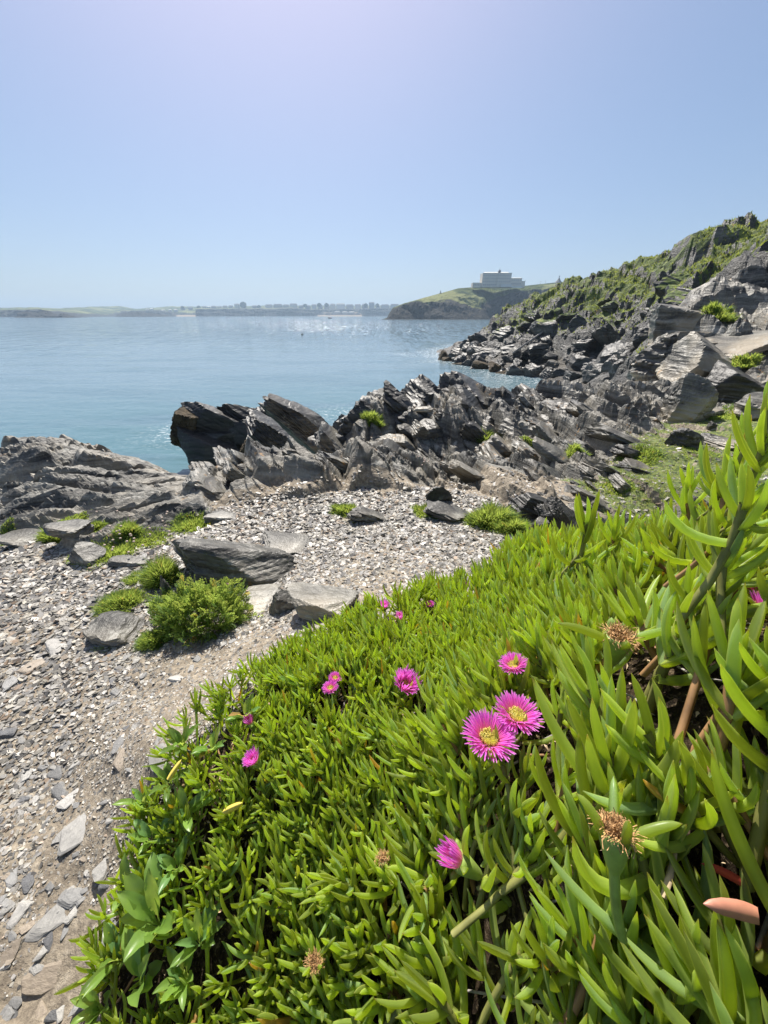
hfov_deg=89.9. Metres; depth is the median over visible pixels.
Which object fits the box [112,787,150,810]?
broad leaved weed
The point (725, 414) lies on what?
turf cushion
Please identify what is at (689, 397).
boulder
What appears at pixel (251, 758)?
ice plant flower
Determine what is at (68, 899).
loose stone
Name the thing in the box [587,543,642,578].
ice plant shoot
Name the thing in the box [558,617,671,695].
dried flower head
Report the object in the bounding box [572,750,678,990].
ice plant shoot
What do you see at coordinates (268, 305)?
town house
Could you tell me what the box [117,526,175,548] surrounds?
turf cushion
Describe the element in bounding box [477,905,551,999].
ice plant shoot
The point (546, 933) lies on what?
ice plant shoot
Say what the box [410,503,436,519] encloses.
turf cushion
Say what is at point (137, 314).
headland
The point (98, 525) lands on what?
turf cushion
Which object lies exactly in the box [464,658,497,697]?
ice plant shoot
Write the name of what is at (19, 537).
boulder
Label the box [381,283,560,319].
headland
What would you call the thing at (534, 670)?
ice plant shoot
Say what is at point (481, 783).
ice plant shoot
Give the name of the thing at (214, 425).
sea rock
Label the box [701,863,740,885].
old leaf
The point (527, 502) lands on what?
boulder
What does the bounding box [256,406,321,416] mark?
sea rock
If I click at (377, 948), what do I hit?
ice plant shoot
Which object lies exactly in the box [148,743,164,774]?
loose stone
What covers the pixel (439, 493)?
boulder
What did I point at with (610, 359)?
tide rocks
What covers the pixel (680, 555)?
ice plant shoot
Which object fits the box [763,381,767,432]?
ice plant shoot
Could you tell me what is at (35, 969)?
loose stone
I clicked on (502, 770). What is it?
ice plant shoot
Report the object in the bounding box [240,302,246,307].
tree
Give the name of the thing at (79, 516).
turf cushion
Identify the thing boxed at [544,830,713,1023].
ice plant shoot
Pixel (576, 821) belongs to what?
ice plant shoot
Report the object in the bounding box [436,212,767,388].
cliff
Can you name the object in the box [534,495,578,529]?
boulder
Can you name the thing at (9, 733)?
loose stone
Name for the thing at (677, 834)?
ice plant shoot
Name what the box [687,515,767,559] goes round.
ice plant shoot
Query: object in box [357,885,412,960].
ice plant shoot
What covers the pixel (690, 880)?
ice plant shoot
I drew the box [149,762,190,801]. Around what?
broad leaved weed
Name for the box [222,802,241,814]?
fallen leaf
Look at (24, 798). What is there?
loose stone
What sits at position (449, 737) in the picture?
ice plant shoot
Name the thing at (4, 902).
loose stone
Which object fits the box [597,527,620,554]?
ice plant shoot
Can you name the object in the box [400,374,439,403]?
leaning rock
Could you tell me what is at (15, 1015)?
loose stone
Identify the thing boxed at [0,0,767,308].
sky
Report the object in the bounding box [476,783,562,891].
ice plant shoot
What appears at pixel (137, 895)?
broad leaved weed
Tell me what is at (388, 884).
ice plant shoot
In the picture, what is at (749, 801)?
ice plant shoot
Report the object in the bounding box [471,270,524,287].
hotel
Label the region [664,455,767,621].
ice plant shoot
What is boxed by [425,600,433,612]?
ice plant flower
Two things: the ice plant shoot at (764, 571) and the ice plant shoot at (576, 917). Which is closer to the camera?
the ice plant shoot at (576, 917)
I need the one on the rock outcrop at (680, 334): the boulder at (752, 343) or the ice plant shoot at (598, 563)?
the boulder at (752, 343)
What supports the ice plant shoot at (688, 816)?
on the bank soil
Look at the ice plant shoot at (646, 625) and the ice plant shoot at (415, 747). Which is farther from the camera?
the ice plant shoot at (415, 747)
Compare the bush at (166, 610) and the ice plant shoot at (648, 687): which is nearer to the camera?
the ice plant shoot at (648, 687)
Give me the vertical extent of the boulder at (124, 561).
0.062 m
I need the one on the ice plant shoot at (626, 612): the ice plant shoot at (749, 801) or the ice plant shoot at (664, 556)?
the ice plant shoot at (664, 556)
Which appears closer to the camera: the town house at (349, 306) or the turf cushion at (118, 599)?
the turf cushion at (118, 599)
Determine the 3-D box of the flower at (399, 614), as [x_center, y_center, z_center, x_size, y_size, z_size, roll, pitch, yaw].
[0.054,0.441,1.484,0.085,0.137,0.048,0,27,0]
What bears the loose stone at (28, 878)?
on the ground at (64, 951)
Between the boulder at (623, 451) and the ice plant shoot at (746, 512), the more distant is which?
the boulder at (623, 451)
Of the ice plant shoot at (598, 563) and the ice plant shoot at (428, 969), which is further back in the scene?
the ice plant shoot at (598, 563)
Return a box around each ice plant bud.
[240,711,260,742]
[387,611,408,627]
[428,824,511,918]
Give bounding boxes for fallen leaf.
[167,759,181,780]
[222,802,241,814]
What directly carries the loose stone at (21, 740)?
on the ground at (64, 951)
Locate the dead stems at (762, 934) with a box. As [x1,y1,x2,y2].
[130,612,767,1023]
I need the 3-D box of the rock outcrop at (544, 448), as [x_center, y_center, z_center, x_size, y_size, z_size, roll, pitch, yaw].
[2.927,-0.720,6.321,2.701,2.336,6.600,11,29,21]
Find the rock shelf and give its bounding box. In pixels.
[0,434,205,544]
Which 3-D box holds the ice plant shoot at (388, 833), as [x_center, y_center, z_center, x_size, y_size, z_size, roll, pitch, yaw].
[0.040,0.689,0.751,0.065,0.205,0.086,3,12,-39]
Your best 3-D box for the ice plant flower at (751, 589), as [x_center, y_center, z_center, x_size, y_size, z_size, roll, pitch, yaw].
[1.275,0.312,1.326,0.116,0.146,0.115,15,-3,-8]
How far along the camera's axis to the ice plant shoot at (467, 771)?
0.72 m
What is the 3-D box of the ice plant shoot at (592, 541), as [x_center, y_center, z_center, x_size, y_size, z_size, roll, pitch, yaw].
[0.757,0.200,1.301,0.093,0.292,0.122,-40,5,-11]
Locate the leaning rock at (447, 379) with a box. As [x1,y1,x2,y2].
[438,370,487,409]
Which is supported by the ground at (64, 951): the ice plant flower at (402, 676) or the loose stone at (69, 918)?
the loose stone at (69, 918)
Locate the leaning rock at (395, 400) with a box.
[382,380,412,413]
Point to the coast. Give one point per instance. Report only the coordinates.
(106, 311)
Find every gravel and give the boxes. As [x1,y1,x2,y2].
[0,419,767,609]
[0,485,552,1021]
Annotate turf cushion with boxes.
[0,516,16,546]
[32,525,60,543]
[57,509,91,521]
[68,535,141,570]
[83,585,148,618]
[90,519,109,533]
[111,518,143,541]
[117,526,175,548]
[119,569,143,586]
[128,547,182,589]
[131,626,172,652]
[161,509,211,534]
[327,502,356,517]
[360,409,384,427]
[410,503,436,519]
[474,424,494,443]
[518,434,533,447]
[564,441,591,457]
[596,475,644,495]
[611,443,670,465]
[674,446,722,459]
[700,300,742,321]
[706,403,752,420]
[732,352,763,368]
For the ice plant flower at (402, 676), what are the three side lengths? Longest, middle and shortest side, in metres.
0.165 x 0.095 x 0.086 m
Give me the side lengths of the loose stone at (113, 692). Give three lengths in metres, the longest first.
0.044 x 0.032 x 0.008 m
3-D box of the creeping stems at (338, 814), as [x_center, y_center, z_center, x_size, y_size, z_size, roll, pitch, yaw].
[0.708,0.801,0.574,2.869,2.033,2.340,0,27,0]
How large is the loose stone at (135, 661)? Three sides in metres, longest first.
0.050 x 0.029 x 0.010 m
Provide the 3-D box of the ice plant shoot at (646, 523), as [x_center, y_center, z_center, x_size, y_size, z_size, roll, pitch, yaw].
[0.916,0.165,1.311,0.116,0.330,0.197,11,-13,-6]
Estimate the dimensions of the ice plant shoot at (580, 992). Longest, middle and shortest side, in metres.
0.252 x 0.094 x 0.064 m
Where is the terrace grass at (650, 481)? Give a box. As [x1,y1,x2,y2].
[566,416,767,516]
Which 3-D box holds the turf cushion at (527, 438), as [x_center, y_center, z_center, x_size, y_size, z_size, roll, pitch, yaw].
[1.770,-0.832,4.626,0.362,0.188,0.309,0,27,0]
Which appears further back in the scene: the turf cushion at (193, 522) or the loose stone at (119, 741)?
the turf cushion at (193, 522)
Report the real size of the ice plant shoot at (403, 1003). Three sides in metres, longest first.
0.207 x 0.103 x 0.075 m
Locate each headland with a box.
[15,310,86,317]
[115,312,171,316]
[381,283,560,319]
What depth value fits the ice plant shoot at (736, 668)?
0.44 m
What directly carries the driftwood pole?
on the cliff
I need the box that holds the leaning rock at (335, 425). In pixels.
[332,414,344,430]
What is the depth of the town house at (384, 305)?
2200.15 m
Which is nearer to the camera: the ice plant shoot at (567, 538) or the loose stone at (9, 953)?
the loose stone at (9, 953)
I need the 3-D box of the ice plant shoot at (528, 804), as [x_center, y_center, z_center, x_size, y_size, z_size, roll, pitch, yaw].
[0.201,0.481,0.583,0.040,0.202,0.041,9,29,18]
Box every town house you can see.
[265,304,272,307]
[273,304,282,307]
[290,303,297,307]
[336,303,344,308]
[346,304,353,308]
[355,304,360,308]
[369,302,374,307]
[381,304,388,307]
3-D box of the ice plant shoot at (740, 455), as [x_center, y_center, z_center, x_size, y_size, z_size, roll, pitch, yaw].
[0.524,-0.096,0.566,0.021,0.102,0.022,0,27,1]
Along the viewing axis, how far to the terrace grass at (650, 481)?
3.37 m
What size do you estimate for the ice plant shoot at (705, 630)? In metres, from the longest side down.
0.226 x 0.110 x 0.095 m
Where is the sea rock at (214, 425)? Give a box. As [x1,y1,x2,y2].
[169,401,239,465]
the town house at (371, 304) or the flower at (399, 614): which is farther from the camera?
the town house at (371, 304)
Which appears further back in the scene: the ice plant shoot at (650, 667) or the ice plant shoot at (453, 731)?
the ice plant shoot at (453, 731)
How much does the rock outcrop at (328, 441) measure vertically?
2.201 m
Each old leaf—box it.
[661,853,676,899]
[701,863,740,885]
[703,897,759,924]
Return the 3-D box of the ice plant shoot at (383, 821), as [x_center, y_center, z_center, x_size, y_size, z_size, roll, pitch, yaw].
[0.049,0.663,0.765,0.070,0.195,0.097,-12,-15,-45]
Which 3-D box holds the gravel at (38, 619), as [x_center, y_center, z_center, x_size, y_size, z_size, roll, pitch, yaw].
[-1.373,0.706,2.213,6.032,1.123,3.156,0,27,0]
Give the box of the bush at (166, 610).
[144,572,262,646]
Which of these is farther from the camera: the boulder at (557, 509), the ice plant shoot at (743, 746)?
the boulder at (557, 509)
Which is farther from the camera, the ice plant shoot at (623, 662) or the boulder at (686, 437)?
the boulder at (686, 437)
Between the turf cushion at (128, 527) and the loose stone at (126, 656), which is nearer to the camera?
the loose stone at (126, 656)
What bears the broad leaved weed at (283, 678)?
on the ice plant carpet
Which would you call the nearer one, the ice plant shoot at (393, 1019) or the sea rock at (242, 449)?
the ice plant shoot at (393, 1019)
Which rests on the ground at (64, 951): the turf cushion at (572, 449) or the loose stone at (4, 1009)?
the loose stone at (4, 1009)
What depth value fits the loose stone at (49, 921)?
1.01 m
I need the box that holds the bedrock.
[203,265,767,524]
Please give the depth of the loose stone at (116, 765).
1.27 m
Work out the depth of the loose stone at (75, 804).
1.24 m
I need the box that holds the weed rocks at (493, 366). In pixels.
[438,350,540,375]
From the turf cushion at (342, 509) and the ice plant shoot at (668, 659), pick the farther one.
the turf cushion at (342, 509)
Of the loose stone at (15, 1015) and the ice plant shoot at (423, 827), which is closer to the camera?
the ice plant shoot at (423, 827)
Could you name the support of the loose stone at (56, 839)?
on the ground at (64, 951)
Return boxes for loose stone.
[0,728,17,738]
[0,872,9,880]
[0,894,7,903]
[0,898,8,907]
[0,899,15,916]
[0,938,21,967]
[0,964,10,970]
[0,1004,10,1015]
[2,675,18,691]
[2,1007,14,1020]
[3,806,17,815]
[4,952,17,965]
[5,867,18,888]
[6,899,33,928]
[8,930,16,942]
[8,996,21,1010]
[11,1009,17,1018]
[14,809,24,814]
[16,659,44,673]
[16,778,25,787]
[17,796,29,802]
[18,736,25,743]
[19,920,34,934]
[20,768,32,781]
[20,872,34,894]
[21,960,61,995]
[23,904,66,941]
[29,963,43,975]
[32,795,38,805]
[32,946,47,962]
[35,999,47,1018]
[37,765,47,770]
[42,931,52,952]
[43,1009,56,1022]
[44,638,65,656]
[45,881,54,891]
[46,766,62,780]
[51,781,65,800]
[51,830,61,843]
[52,723,60,727]
[56,788,78,810]
[56,1005,64,1023]
[57,814,85,856]
[57,887,82,908]
[59,698,70,706]
[59,740,70,749]
[60,926,68,940]
[61,654,68,659]
[63,906,76,924]
[68,759,79,769]
[68,1005,82,1016]
[72,851,79,858]
[73,802,80,808]
[75,896,85,906]
[79,856,85,862]
[80,887,87,893]
[92,858,106,881]
[98,799,106,805]
[98,884,108,890]
[105,817,112,823]
[106,701,117,708]
[110,689,118,695]
[111,734,123,754]
[112,748,124,772]
[113,710,122,717]
[121,654,132,660]
[132,657,140,663]
[139,672,147,678]
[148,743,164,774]
[167,675,182,682]
[193,654,200,662]
[292,612,299,620]
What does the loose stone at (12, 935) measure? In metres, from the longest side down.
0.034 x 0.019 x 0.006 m
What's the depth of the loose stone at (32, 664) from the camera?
1.72 m
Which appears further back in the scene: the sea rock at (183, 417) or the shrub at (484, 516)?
the sea rock at (183, 417)
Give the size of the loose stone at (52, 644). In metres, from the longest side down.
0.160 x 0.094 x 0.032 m
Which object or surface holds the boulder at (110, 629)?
on the ground at (64, 951)
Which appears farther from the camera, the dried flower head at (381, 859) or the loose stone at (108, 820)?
the loose stone at (108, 820)
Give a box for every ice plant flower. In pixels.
[241,744,271,780]
[322,680,337,703]
[328,671,341,691]
[380,599,390,616]
[387,664,422,707]
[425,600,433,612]
[460,708,518,777]
[492,690,544,753]
[499,651,527,692]
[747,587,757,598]
[748,590,767,619]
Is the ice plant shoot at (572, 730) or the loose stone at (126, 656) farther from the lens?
the loose stone at (126, 656)
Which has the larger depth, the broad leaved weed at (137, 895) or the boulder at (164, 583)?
the boulder at (164, 583)
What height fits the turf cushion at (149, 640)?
0.090 m
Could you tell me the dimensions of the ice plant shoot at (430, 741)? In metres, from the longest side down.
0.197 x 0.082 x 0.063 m
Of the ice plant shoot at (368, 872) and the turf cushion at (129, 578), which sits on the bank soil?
the ice plant shoot at (368, 872)
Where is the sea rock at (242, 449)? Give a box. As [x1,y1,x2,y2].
[240,440,245,452]
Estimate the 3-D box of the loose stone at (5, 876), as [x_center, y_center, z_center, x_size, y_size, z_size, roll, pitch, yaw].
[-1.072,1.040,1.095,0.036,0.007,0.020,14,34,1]
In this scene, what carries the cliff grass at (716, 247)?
on the cliff
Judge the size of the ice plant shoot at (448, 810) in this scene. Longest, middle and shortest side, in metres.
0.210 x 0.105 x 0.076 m
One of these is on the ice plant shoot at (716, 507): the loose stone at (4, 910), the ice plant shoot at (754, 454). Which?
the ice plant shoot at (754, 454)
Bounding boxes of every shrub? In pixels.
[462,495,521,532]
[491,513,532,534]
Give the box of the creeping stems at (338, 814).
[84,602,767,1023]
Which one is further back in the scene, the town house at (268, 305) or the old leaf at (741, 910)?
the town house at (268, 305)
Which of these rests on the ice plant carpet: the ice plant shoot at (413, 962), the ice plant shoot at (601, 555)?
the ice plant shoot at (601, 555)
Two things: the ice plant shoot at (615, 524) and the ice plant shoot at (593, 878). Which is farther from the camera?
the ice plant shoot at (615, 524)
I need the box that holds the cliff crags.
[457,261,717,352]
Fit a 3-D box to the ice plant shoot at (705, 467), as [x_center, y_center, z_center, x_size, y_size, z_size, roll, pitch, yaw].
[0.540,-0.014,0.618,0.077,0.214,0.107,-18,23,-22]
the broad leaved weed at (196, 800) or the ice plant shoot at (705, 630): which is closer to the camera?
the ice plant shoot at (705, 630)
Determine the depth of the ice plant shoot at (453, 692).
0.74 m
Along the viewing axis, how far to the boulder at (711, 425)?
5.02 m
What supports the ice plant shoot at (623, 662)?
on the bank soil
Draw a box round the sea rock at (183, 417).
[170,407,198,447]
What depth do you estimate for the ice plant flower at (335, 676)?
1.13 m
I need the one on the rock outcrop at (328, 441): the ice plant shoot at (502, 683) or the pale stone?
the pale stone
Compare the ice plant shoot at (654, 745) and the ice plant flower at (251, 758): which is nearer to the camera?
the ice plant shoot at (654, 745)
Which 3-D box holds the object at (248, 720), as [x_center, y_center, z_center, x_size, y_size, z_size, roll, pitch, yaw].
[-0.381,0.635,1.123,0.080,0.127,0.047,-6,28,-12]
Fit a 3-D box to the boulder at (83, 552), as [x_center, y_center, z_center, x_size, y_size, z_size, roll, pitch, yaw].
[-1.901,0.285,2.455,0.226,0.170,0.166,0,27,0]
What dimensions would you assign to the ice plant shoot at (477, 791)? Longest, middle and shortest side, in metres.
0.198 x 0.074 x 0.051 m
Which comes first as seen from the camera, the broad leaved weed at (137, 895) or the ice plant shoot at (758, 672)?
the ice plant shoot at (758, 672)
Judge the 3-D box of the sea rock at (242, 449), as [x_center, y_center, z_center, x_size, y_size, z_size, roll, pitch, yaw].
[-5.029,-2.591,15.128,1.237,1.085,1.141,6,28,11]
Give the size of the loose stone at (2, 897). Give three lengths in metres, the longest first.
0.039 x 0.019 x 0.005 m
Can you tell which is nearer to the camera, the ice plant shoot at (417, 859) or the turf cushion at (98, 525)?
the ice plant shoot at (417, 859)
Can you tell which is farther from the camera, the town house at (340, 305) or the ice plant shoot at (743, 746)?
the town house at (340, 305)
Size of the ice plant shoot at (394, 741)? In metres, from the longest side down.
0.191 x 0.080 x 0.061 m
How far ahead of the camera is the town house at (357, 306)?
2200.15 m
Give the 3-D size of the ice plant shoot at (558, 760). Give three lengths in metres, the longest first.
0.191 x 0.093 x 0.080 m
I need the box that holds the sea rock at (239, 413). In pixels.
[216,403,255,447]
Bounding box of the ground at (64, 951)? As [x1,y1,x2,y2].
[0,407,767,1023]
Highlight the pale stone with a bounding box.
[413,406,433,411]
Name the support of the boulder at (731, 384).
on the ground at (64, 951)
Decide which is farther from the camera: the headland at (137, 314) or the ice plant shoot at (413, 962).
the headland at (137, 314)
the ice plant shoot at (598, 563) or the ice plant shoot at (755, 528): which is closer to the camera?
the ice plant shoot at (755, 528)
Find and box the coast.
[0,305,391,316]
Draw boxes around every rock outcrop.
[182,438,484,500]
[307,384,581,452]
[316,416,539,459]
[497,457,649,511]
[511,383,665,480]
[627,331,767,379]
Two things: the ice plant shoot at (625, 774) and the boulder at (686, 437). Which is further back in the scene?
the boulder at (686, 437)
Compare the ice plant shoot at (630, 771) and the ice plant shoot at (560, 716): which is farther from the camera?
the ice plant shoot at (560, 716)
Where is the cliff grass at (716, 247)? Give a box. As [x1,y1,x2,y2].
[484,210,767,357]
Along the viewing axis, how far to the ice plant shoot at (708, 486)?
0.63 m
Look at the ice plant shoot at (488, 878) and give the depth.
0.58 m
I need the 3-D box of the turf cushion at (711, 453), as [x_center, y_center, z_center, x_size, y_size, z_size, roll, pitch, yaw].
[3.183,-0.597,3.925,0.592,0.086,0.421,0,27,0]
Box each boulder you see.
[0,528,41,546]
[43,519,94,537]
[68,541,105,566]
[82,610,144,647]
[107,555,147,566]
[159,575,171,596]
[172,538,293,586]
[203,510,235,522]
[237,583,280,614]
[262,531,311,553]
[269,589,293,614]
[287,582,358,621]
[346,506,385,521]
[423,500,468,521]
[425,486,452,501]
[505,492,546,519]
[529,516,549,529]
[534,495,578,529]
[609,444,640,458]
[630,334,679,381]
[647,303,705,346]
[655,331,731,381]
[661,372,718,423]
[664,428,704,448]
[701,408,724,420]
[701,433,739,450]
[704,330,767,358]
[706,360,764,403]
[706,421,718,429]
[733,392,762,419]
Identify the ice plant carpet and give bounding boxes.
[54,482,767,1023]
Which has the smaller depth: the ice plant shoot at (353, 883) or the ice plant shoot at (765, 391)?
the ice plant shoot at (765, 391)
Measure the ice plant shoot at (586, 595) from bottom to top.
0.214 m
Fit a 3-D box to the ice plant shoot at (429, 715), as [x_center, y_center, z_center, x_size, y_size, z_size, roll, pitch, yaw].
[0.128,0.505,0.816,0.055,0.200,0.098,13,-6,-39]
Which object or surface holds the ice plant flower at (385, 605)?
on the bank soil
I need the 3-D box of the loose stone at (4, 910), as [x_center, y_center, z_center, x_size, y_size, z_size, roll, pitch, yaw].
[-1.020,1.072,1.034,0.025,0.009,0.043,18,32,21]
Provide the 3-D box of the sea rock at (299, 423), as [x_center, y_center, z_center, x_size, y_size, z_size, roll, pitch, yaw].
[-2.496,-2.462,11.101,1.898,1.944,1.126,0,27,0]
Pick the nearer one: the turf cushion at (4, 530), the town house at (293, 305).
the turf cushion at (4, 530)
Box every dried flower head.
[302,933,335,979]
[365,834,396,881]
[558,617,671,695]
[576,776,682,943]
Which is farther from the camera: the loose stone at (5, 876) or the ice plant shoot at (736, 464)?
the loose stone at (5, 876)
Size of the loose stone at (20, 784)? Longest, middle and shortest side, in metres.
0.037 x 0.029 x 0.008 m
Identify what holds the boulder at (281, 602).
on the ground at (64, 951)
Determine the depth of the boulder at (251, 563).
2.15 m
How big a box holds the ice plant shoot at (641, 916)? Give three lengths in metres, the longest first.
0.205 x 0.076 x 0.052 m
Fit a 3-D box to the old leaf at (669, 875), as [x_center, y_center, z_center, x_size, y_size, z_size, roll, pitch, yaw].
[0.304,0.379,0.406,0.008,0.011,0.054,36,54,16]
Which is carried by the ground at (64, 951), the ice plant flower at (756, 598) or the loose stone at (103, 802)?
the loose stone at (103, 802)
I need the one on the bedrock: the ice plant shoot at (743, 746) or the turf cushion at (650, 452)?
the turf cushion at (650, 452)
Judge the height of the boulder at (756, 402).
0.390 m
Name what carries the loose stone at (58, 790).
on the ground at (64, 951)
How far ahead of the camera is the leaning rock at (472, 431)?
5.28 m
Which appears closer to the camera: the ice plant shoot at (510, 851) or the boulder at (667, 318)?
the ice plant shoot at (510, 851)
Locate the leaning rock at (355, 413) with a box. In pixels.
[338,399,374,436]
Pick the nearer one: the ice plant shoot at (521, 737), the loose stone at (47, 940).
the ice plant shoot at (521, 737)
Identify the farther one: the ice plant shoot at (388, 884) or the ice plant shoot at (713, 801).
the ice plant shoot at (388, 884)
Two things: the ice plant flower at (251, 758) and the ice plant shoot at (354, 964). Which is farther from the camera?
the ice plant flower at (251, 758)
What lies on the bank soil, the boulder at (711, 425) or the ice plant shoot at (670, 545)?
the ice plant shoot at (670, 545)
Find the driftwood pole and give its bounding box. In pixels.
[512,331,542,353]
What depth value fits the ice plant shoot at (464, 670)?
0.83 m
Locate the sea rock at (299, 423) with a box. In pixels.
[258,393,327,453]
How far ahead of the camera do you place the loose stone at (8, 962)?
0.96 m
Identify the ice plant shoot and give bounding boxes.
[321,885,377,1017]
[326,940,370,1023]
[344,954,404,1016]
[351,845,401,915]
[351,862,392,944]
[353,951,390,1023]
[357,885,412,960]
[359,832,388,892]
[370,937,450,1023]
[373,903,422,952]
[374,789,428,908]
[383,934,444,1019]
[383,954,446,1023]
[385,718,431,780]
[385,719,423,751]
[385,810,423,898]
[387,838,447,924]
[387,865,448,959]
[393,906,468,1023]
[394,776,436,840]
[394,854,462,963]
[394,877,458,969]
[396,936,424,1023]
[412,695,468,765]
[413,743,491,797]
[416,709,453,753]
[421,724,455,759]
[422,780,473,884]
[426,703,457,784]
[428,767,489,894]
[428,789,455,853]
[434,690,473,752]
[435,752,469,861]
[435,765,504,848]
[436,673,487,716]
[436,683,467,769]
[436,705,470,773]
[438,736,495,830]
[444,666,477,696]
[446,735,509,830]
[451,811,552,937]
[455,648,505,706]
[458,657,529,745]
[459,765,498,809]
[459,782,512,911]
[461,668,493,712]
[461,746,495,846]
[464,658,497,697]
[469,637,536,700]
[469,808,518,935]
[474,717,518,850]
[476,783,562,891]
[476,876,561,1023]
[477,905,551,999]
[482,808,537,941]
[487,701,567,761]
[498,754,585,895]
[502,779,540,850]
[508,616,555,666]
[511,792,559,877]
[513,619,557,702]
[514,626,562,717]
[518,831,571,930]
[521,629,535,700]
[523,866,601,1009]
[524,880,581,992]
[529,726,577,858]
[532,667,683,800]
[534,678,576,746]
[535,733,648,856]
[537,864,588,1023]
[538,778,666,993]
[542,609,633,725]
[543,622,600,696]
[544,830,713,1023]
[546,614,588,664]
[549,848,595,967]
[550,540,566,559]
[550,680,572,748]
[551,533,624,581]
[551,633,611,735]
[553,593,589,637]
[553,596,600,630]
[554,695,697,865]
[555,690,593,740]
[558,523,578,558]
[558,600,604,663]
[559,845,652,1023]
[564,561,596,599]
[564,691,657,802]
[565,580,593,604]
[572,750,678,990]
[574,489,599,577]
[575,551,631,573]
[575,558,648,593]
[575,572,641,623]
[575,911,645,1023]
[577,536,594,549]
[577,604,602,678]
[577,851,648,1023]
[578,847,659,1015]
[580,557,635,593]
[582,544,616,575]
[583,670,721,832]
[586,926,617,970]
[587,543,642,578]
[588,588,629,657]
[590,607,612,627]
[591,898,709,1019]
[593,525,680,595]
[593,554,634,599]
[595,572,697,672]
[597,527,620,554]
[598,504,635,553]
[598,715,675,873]
[601,571,668,674]
[605,543,654,587]
[611,513,681,551]
[614,539,666,588]
[614,572,632,620]
[620,519,666,573]
[627,843,765,1023]
[628,519,686,553]
[629,520,660,539]
[629,532,684,583]
[630,521,764,632]
[630,775,754,852]
[630,794,691,865]
[634,534,727,653]
[635,736,741,869]
[635,764,699,915]
[637,515,669,593]
[638,565,715,707]
[639,562,715,676]
[647,585,729,715]
[651,505,705,564]
[660,589,747,740]
[663,504,751,587]
[663,735,760,868]
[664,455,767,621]
[666,550,767,629]
[667,462,715,519]
[668,497,700,541]
[676,583,767,772]
[685,508,767,667]
[685,547,758,588]
[686,717,767,862]
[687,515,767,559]
[688,483,767,530]
[689,616,767,751]
[696,469,736,520]
[698,435,761,528]
[698,537,761,608]
[707,508,767,598]
[708,724,767,876]
[710,478,767,535]
[710,750,767,953]
[712,704,767,772]
[714,626,767,711]
[719,504,767,533]
[720,664,767,892]
[724,393,767,515]
[726,442,746,477]
[728,541,767,587]
[734,413,756,473]
[746,536,764,565]
[751,533,767,578]
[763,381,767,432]
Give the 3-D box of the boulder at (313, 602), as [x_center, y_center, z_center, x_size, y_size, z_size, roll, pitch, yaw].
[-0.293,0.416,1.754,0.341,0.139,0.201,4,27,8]
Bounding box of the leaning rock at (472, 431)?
[460,420,488,443]
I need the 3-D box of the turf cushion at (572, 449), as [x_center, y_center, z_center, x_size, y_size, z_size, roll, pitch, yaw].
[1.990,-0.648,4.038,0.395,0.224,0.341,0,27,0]
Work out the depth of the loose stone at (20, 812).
1.25 m
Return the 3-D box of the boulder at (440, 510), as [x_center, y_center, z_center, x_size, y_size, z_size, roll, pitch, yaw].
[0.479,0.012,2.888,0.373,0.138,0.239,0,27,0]
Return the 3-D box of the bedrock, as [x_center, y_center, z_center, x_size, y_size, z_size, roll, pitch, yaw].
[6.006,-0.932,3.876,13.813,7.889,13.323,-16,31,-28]
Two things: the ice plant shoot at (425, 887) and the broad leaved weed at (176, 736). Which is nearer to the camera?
the ice plant shoot at (425, 887)
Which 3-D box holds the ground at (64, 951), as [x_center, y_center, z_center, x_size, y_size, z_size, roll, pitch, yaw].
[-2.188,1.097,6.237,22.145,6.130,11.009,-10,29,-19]
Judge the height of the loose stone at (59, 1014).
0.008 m
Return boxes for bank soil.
[100,596,767,1023]
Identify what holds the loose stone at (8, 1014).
on the ground at (64, 951)
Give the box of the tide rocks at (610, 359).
[447,323,634,383]
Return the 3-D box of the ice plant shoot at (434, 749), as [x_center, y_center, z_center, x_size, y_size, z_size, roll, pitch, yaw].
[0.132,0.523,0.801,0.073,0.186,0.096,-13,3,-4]
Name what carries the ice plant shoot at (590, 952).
on the bank soil
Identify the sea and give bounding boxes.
[0,316,540,474]
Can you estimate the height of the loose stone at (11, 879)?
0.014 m
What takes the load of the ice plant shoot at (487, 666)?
on the bank soil
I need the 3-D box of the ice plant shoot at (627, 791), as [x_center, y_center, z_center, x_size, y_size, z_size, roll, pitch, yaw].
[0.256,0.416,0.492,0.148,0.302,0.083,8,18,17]
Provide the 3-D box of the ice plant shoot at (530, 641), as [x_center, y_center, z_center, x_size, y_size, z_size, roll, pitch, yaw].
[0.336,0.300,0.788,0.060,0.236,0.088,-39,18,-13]
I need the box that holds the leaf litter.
[155,601,767,1017]
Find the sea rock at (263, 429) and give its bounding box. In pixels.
[246,409,297,449]
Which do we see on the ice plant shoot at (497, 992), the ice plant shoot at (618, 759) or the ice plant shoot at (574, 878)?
the ice plant shoot at (574, 878)
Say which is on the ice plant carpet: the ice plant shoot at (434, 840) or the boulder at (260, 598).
the ice plant shoot at (434, 840)
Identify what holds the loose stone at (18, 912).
on the ground at (64, 951)
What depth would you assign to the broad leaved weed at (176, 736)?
1.08 m
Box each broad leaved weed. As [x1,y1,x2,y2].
[70,985,110,1023]
[78,921,134,997]
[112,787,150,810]
[112,853,140,911]
[117,851,175,961]
[121,924,162,1006]
[127,816,174,854]
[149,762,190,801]
[152,938,194,1011]
[157,829,191,894]
[158,723,200,755]
[170,786,213,831]
[170,898,225,967]
[191,726,225,758]
[225,692,259,724]
[278,668,300,692]

